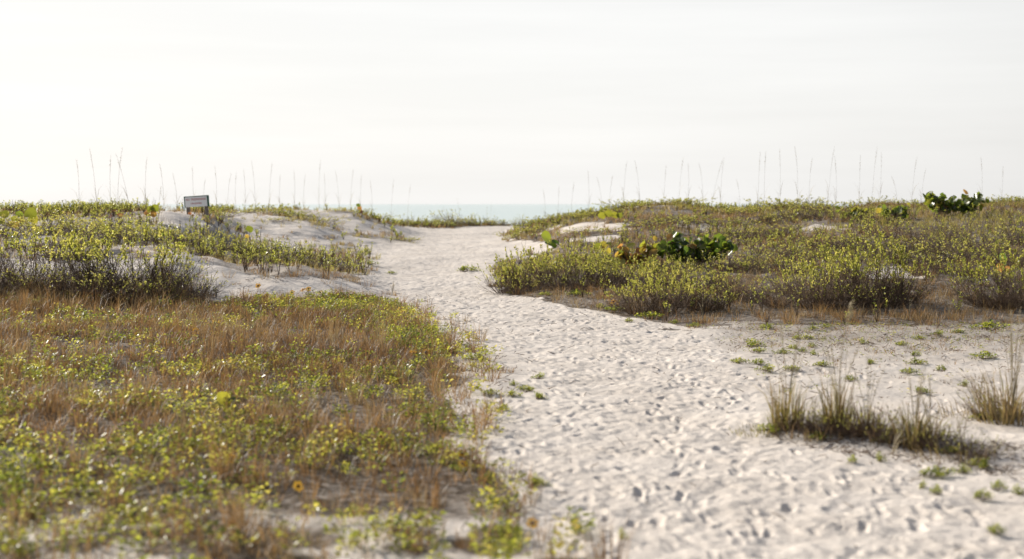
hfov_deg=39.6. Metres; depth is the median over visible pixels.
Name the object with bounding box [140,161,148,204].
sea oat
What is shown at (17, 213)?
sea grape seedling
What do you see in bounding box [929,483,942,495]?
creeping plant
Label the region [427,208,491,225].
dune shrub
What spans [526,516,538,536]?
beach sunflower
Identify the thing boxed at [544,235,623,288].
dune shrub
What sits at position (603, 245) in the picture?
sea grape seedling
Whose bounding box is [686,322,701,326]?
creeping plant
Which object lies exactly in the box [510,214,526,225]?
dune shrub
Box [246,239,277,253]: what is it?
dune shrub
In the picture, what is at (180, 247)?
dune shrub
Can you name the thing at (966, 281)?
dune shrub
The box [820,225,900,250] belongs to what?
dune shrub
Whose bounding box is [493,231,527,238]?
dune shrub
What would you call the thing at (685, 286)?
dune shrub
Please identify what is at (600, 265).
dune shrub
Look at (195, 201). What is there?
notice sign
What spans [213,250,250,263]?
dune shrub
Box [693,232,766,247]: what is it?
dune shrub
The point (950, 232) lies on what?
dune shrub
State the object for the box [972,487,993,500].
creeping plant
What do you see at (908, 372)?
creeping plant
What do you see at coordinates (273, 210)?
dune shrub
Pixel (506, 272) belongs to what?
dune shrub
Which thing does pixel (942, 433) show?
dune shrub
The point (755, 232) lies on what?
dune shrub
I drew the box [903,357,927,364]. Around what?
creeping plant
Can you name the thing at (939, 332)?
creeping plant
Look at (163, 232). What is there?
dune shrub
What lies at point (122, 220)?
dune shrub
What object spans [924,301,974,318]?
grass tuft
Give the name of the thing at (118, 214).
sea grape seedling
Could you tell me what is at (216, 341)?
dry grass
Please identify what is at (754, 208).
dune shrub
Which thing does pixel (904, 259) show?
dune shrub
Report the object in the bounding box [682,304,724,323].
grass tuft
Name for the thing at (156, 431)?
ground cover
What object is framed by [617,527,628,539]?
creeping plant
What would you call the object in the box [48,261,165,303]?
dune shrub
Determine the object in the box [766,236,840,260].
dune shrub
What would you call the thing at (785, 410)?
grass tuft
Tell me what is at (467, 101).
sky
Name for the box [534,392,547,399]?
creeping plant
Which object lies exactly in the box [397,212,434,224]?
dune shrub
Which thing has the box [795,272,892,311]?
dune shrub
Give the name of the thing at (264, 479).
grass tuft
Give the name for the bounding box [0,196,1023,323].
dune undergrowth
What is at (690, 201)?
dune shrub
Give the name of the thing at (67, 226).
dune shrub
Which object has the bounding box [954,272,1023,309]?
dune shrub
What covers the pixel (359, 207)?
sea grape seedling
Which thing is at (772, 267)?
dune shrub
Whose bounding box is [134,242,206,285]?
dune shrub
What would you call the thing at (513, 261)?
dune shrub
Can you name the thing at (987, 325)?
creeping plant
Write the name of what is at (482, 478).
creeping plant
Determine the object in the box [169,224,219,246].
dune shrub
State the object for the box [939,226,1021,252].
dune shrub
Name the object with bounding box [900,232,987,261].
dune shrub
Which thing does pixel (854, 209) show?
sea grape bush
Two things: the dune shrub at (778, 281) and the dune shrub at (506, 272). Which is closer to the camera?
the dune shrub at (778, 281)
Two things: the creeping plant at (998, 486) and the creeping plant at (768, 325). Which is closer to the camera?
the creeping plant at (998, 486)
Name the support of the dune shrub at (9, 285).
on the sand dunes
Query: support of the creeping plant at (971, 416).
on the sand dunes
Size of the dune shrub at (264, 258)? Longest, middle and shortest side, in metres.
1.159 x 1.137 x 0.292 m
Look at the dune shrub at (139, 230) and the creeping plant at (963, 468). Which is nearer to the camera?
the creeping plant at (963, 468)
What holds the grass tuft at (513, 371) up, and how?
on the sand dunes
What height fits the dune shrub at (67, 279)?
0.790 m
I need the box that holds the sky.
[0,0,1023,203]
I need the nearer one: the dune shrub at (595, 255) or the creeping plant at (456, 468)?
the creeping plant at (456, 468)
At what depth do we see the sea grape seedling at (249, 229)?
33.03 m
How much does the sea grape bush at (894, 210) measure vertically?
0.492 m
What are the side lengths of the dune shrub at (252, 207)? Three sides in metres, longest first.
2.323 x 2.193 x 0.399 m
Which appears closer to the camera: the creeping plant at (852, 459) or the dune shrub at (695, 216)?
the creeping plant at (852, 459)
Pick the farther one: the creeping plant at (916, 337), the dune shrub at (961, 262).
the dune shrub at (961, 262)
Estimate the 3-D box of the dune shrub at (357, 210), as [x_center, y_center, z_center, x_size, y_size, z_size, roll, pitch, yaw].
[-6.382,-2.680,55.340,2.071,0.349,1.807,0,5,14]
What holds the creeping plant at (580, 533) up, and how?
on the sandy path
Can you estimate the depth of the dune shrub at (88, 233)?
28.78 m
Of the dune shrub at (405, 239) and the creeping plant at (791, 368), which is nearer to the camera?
the creeping plant at (791, 368)
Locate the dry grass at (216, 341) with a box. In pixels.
[0,245,1023,558]
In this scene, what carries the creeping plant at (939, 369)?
on the sand dunes
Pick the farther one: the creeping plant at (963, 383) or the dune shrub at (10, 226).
the dune shrub at (10, 226)
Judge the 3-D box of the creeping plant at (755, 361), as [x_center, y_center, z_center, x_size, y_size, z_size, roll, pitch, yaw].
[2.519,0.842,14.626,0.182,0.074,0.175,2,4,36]
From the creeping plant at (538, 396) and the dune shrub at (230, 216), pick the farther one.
the dune shrub at (230, 216)
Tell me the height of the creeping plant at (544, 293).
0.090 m
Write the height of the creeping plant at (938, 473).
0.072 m
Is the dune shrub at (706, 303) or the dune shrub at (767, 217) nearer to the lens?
the dune shrub at (706, 303)
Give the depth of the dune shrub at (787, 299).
21.75 m
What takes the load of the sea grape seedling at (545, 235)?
on the sand dunes
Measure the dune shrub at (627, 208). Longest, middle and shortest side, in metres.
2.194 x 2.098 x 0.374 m
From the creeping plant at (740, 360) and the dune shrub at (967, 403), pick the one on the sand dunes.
the dune shrub at (967, 403)
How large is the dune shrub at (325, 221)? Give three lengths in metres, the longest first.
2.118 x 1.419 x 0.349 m
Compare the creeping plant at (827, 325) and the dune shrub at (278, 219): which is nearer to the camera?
the creeping plant at (827, 325)
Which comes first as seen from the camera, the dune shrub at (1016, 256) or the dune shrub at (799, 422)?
the dune shrub at (799, 422)
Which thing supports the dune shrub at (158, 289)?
on the sand dunes
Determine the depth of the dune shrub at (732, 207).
45.52 m
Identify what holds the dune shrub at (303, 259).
on the sand dunes
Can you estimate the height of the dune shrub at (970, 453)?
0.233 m
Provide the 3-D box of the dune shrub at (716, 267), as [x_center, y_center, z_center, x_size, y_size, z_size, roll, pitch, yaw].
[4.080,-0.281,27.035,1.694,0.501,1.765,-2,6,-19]
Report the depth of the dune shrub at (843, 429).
9.86 m
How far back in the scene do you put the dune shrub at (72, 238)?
22.25 m
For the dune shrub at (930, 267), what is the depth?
25.47 m
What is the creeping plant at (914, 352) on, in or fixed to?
on the sand dunes
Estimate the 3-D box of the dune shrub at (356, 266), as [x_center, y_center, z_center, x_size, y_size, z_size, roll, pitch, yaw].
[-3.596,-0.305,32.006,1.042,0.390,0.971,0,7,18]
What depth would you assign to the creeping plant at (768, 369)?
14.06 m
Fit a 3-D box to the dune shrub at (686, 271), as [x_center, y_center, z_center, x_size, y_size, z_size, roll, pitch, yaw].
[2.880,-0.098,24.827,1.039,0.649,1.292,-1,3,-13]
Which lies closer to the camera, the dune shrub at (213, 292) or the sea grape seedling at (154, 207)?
the dune shrub at (213, 292)
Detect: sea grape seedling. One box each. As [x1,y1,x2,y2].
[0,210,13,226]
[11,211,22,231]
[24,207,37,228]
[108,210,121,221]
[144,204,158,221]
[213,391,241,411]
[245,226,252,251]
[356,203,362,213]
[541,230,558,262]
[594,241,611,250]
[598,210,622,218]
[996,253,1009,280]
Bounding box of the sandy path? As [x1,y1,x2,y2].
[353,224,1023,558]
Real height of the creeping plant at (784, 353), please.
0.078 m
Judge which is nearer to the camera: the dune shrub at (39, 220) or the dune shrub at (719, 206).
the dune shrub at (39, 220)
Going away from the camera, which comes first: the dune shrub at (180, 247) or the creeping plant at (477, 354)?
the creeping plant at (477, 354)
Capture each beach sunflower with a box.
[293,481,303,497]
[458,459,467,471]
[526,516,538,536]
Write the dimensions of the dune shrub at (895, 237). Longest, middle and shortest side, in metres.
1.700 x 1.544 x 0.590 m
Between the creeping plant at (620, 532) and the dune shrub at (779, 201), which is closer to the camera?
the creeping plant at (620, 532)
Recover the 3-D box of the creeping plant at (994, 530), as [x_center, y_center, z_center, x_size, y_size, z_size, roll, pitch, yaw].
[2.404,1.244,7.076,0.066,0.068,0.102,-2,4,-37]
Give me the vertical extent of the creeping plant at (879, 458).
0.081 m
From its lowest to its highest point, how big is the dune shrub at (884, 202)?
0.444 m
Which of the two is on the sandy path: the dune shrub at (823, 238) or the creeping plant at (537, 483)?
the creeping plant at (537, 483)
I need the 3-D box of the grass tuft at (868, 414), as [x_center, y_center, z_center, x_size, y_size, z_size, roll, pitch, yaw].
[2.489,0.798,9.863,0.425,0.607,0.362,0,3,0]
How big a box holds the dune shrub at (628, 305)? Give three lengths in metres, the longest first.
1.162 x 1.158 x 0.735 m
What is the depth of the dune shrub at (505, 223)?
67.75 m
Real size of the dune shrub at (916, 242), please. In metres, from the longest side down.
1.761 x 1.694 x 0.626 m
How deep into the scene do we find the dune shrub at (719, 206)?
48.33 m
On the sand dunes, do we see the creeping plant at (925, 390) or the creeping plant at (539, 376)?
the creeping plant at (925, 390)
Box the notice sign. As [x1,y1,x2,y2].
[184,195,209,218]
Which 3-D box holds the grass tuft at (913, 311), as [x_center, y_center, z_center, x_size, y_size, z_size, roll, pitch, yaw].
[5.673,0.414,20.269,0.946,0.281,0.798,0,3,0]
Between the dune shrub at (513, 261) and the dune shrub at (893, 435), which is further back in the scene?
the dune shrub at (513, 261)
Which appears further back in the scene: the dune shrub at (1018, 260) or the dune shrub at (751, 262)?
the dune shrub at (751, 262)
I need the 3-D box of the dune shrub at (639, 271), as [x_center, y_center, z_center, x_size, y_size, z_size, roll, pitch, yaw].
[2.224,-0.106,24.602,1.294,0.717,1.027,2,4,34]
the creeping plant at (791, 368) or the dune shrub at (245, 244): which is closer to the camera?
the creeping plant at (791, 368)
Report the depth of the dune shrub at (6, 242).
22.15 m
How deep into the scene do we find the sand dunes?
12.68 m
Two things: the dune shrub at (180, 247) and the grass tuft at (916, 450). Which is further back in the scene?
the dune shrub at (180, 247)
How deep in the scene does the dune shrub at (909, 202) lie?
45.57 m
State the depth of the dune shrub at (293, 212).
50.85 m
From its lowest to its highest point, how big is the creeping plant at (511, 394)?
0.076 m
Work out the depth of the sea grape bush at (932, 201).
37.78 m
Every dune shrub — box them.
[0,210,49,237]
[0,217,95,293]
[0,229,36,292]
[0,253,65,296]
[3,256,124,300]
[7,209,83,233]
[14,226,101,259]
[31,211,120,237]
[42,222,153,290]
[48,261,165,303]
[55,218,212,294]
[57,219,125,246]
[61,211,144,233]
[85,219,171,245]
[92,262,212,304]
[93,217,190,242]
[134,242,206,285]
[138,264,233,300]
[141,224,195,242]
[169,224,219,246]
[175,241,230,256]
[190,231,247,252]
[211,206,259,218]
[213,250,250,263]
[225,234,270,254]
[228,203,277,213]
[239,205,304,215]
[242,253,288,264]
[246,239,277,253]
[257,246,311,262]
[265,207,323,216]
[266,217,294,221]
[269,250,336,266]
[302,214,351,223]
[307,254,358,270]
[326,206,371,212]
[337,258,373,271]
[368,213,398,218]
[386,237,420,241]
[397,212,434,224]
[416,215,468,226]
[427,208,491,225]
[456,213,516,225]
[475,255,532,294]
[491,219,519,225]
[492,271,558,294]
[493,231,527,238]
[494,244,568,287]
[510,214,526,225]
[510,223,557,232]
[519,237,596,290]
[524,213,568,224]
[535,269,601,293]
[544,209,595,219]
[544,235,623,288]
[555,226,621,233]
[569,247,616,263]
[570,206,631,217]
[577,246,647,288]
[592,199,658,208]
[596,273,676,314]
[612,213,693,227]
[613,255,672,287]
[615,198,669,205]
[621,262,704,314]
[628,254,716,272]
[639,196,714,205]
[645,213,727,223]
[651,255,708,286]
[660,272,719,306]
[667,281,739,312]
[678,212,756,225]
[679,200,732,208]
[679,265,747,290]
[682,251,769,273]
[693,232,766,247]
[695,274,779,299]
[703,246,778,272]
[708,205,773,213]
[718,221,787,240]
[728,278,812,306]
[729,199,799,214]
[731,239,804,261]
[736,208,802,223]
[742,245,827,273]
[744,218,817,236]
[746,195,832,210]
[757,261,814,295]
[758,203,828,219]
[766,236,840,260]
[768,402,836,435]
[773,240,869,308]
[781,197,849,209]
[783,403,859,436]
[786,225,868,248]
[787,201,849,218]
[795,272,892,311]
[803,218,918,307]
[805,245,873,288]
[808,401,890,437]
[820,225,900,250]
[845,274,929,309]
[846,195,900,206]
[859,238,941,303]
[860,216,927,238]
[865,237,958,266]
[866,413,941,449]
[883,199,924,205]
[886,225,959,250]
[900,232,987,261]
[904,250,977,274]
[904,414,979,451]
[923,217,981,240]
[923,427,1005,461]
[926,235,1008,263]
[929,256,999,277]
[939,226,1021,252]
[941,246,1023,308]
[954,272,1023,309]
[956,387,1023,420]
[968,233,1023,266]
[976,216,1023,244]
[977,241,1023,304]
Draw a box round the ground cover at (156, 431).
[0,279,1023,558]
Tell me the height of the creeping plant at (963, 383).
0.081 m
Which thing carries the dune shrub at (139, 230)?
on the sand dunes
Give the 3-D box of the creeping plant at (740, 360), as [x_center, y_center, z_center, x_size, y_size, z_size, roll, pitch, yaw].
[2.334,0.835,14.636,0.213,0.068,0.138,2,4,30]
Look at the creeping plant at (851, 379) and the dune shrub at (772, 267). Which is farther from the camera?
the dune shrub at (772, 267)
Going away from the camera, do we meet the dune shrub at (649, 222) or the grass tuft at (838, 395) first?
the grass tuft at (838, 395)
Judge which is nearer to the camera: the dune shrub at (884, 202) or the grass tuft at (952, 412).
the grass tuft at (952, 412)
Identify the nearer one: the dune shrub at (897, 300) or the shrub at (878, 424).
the shrub at (878, 424)
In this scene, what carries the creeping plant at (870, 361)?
on the sand dunes
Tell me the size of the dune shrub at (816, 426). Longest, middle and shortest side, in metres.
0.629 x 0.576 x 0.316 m
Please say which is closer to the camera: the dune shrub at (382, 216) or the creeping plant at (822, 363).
the creeping plant at (822, 363)
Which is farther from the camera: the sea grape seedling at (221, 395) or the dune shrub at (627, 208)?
the dune shrub at (627, 208)
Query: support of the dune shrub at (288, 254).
on the sand dunes
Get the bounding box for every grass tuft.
[1,472,56,518]
[90,473,135,514]
[237,457,276,488]
[377,368,445,416]
[383,281,401,295]
[486,364,515,372]
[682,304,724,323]
[727,419,795,437]
[747,320,819,430]
[760,396,852,441]
[808,315,870,428]
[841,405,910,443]
[845,351,890,437]
[850,405,942,444]
[876,354,950,450]
[884,300,938,318]
[902,408,1017,463]
[909,376,949,441]
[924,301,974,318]
[926,310,1023,425]
[933,374,1021,417]
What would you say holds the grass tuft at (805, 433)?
on the sand dunes
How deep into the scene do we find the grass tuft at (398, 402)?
11.13 m
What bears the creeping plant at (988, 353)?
on the sand dunes
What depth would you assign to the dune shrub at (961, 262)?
25.14 m
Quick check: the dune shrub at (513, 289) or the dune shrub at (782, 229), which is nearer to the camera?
the dune shrub at (513, 289)
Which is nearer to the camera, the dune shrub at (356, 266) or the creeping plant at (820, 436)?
the creeping plant at (820, 436)
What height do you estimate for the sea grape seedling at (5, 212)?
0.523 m
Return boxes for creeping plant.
[366,259,379,264]
[428,455,456,465]
[447,461,479,471]
[458,264,479,271]
[458,352,485,360]
[476,470,493,481]
[481,388,498,395]
[498,389,522,396]
[516,385,536,392]
[530,475,551,487]
[531,372,544,378]
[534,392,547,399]
[540,291,549,295]
[565,288,590,295]
[571,522,587,536]
[603,305,624,311]
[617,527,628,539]
[636,311,663,318]
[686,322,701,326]
[730,357,748,363]
[745,338,766,347]
[747,358,768,363]
[750,423,778,433]
[752,347,766,352]
[754,363,774,372]
[757,323,773,328]
[771,348,794,354]
[782,365,800,370]
[804,334,813,339]
[805,430,832,440]
[807,343,817,347]
[813,359,832,366]
[818,323,832,327]
[841,374,859,381]
[847,455,857,462]
[868,358,877,364]
[876,452,886,461]
[895,341,908,345]
[899,367,919,373]
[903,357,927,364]
[910,351,921,356]
[911,334,925,339]
[914,385,935,394]
[918,479,926,488]
[919,465,955,478]
[929,330,943,335]
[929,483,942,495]
[934,364,945,371]
[938,446,963,453]
[953,462,971,473]
[957,379,968,386]
[961,456,992,468]
[968,319,1009,330]
[968,350,996,358]
[968,411,986,419]
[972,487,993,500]
[987,522,1006,534]
[990,480,1008,490]
[1011,483,1023,495]
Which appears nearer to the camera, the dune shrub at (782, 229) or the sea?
the dune shrub at (782, 229)
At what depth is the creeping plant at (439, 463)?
9.00 m
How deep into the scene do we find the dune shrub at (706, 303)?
21.16 m
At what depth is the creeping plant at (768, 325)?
18.77 m
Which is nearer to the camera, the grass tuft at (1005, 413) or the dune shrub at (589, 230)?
the grass tuft at (1005, 413)
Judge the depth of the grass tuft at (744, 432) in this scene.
10.12 m
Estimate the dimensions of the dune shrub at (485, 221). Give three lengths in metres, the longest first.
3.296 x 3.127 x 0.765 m
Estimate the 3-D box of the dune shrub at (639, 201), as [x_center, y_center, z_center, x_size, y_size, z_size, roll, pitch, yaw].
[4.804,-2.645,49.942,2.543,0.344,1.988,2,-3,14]
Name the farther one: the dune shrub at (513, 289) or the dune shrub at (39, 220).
the dune shrub at (39, 220)
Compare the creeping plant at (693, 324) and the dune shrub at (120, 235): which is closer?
the creeping plant at (693, 324)
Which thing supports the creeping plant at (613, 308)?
on the sand dunes
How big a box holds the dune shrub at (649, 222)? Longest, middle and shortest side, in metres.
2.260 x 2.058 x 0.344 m
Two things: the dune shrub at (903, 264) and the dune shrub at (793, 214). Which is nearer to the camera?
the dune shrub at (903, 264)
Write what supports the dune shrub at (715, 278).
on the sand dunes
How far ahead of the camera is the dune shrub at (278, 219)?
45.14 m
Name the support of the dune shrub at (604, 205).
on the sand dunes
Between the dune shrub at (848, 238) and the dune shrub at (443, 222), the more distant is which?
the dune shrub at (443, 222)
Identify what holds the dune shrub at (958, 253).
on the sand dunes
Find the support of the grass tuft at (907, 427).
on the sand dunes
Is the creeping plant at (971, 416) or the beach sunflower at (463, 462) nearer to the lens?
the beach sunflower at (463, 462)
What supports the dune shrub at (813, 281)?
on the sand dunes
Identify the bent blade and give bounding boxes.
[891,429,902,454]
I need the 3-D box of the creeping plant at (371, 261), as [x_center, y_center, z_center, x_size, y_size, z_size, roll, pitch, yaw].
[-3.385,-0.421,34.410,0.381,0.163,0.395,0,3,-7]
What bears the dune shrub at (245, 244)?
on the sand dunes
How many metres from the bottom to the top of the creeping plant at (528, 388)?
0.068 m
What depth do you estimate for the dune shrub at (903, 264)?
21.93 m
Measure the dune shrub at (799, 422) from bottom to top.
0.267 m
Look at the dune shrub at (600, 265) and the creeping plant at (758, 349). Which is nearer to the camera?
the creeping plant at (758, 349)
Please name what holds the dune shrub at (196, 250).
on the sand dunes
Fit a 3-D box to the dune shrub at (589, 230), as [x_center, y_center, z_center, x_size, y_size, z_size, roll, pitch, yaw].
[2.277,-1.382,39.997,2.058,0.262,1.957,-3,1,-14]
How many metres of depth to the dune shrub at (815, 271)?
23.49 m
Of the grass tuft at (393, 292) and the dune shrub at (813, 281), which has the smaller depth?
the dune shrub at (813, 281)
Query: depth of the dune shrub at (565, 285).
25.07 m
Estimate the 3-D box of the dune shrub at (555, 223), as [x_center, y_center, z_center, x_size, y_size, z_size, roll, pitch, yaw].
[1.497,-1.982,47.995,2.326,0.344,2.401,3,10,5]
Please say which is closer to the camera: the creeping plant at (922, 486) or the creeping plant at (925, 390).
the creeping plant at (922, 486)
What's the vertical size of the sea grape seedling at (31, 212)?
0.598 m
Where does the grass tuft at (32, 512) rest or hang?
on the sand dunes
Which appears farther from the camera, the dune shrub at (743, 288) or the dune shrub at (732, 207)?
the dune shrub at (732, 207)
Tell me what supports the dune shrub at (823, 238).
on the sand dunes
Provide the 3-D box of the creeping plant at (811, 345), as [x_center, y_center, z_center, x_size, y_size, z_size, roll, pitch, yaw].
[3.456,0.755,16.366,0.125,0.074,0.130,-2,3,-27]
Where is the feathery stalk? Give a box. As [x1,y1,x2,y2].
[843,300,854,433]
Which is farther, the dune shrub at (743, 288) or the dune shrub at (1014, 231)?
the dune shrub at (1014, 231)
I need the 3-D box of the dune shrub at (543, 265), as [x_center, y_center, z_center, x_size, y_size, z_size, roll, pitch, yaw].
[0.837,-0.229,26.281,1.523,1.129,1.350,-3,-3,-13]
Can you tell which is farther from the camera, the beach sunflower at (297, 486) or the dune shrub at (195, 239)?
the dune shrub at (195, 239)
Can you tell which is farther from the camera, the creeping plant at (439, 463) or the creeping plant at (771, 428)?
the creeping plant at (771, 428)
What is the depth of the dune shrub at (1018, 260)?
21.80 m
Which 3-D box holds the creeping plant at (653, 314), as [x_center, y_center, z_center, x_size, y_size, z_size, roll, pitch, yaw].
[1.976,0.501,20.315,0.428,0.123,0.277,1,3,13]
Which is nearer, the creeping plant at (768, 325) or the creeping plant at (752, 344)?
the creeping plant at (752, 344)
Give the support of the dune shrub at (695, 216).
on the sand dunes
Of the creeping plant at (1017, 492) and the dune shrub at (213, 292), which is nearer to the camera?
the creeping plant at (1017, 492)
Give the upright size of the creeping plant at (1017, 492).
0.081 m
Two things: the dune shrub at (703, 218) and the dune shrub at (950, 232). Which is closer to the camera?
the dune shrub at (950, 232)
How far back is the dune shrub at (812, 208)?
39.49 m
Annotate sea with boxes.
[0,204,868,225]
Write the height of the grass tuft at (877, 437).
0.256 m
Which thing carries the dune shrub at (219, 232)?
on the sand dunes
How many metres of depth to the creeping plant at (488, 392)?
12.26 m
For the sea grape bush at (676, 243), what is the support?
on the sand dunes
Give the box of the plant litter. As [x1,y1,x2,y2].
[0,252,1023,558]
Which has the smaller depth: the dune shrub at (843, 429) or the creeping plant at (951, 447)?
the creeping plant at (951, 447)
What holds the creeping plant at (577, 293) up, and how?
on the sand dunes
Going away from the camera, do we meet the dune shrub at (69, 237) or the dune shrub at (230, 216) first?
the dune shrub at (69, 237)
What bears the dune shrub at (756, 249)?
on the sand dunes
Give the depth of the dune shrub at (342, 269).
31.33 m
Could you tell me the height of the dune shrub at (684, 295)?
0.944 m
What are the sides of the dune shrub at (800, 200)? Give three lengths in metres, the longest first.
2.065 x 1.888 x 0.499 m
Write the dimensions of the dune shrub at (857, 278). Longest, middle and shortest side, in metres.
1.724 x 1.565 x 1.558 m
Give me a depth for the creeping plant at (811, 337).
17.39 m
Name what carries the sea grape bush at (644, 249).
on the sand dunes
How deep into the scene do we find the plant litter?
10.06 m
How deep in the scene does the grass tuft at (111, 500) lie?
7.56 m
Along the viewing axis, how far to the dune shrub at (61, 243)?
22.22 m
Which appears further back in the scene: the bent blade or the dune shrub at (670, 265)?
the dune shrub at (670, 265)
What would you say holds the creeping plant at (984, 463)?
on the sand dunes
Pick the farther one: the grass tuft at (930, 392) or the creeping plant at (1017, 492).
the grass tuft at (930, 392)
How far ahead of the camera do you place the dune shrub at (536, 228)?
46.79 m
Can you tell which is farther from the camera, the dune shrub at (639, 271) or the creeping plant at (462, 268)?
the creeping plant at (462, 268)
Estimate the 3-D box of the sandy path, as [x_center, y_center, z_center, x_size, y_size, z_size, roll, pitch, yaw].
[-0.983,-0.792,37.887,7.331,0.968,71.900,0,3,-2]
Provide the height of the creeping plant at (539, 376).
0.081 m
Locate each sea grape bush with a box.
[606,241,660,266]
[653,231,737,265]
[835,206,871,218]
[876,203,909,220]
[923,189,989,217]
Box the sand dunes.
[0,204,1023,558]
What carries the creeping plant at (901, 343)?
on the sand dunes
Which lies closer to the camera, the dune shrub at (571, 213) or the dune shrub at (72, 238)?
the dune shrub at (72, 238)
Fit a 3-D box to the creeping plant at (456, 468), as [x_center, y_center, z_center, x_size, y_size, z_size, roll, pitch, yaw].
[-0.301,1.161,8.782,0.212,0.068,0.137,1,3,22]
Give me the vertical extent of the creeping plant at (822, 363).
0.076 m
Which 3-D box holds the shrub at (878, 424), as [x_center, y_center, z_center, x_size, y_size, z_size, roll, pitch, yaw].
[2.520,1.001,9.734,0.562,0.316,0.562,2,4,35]
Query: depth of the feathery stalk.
9.95 m

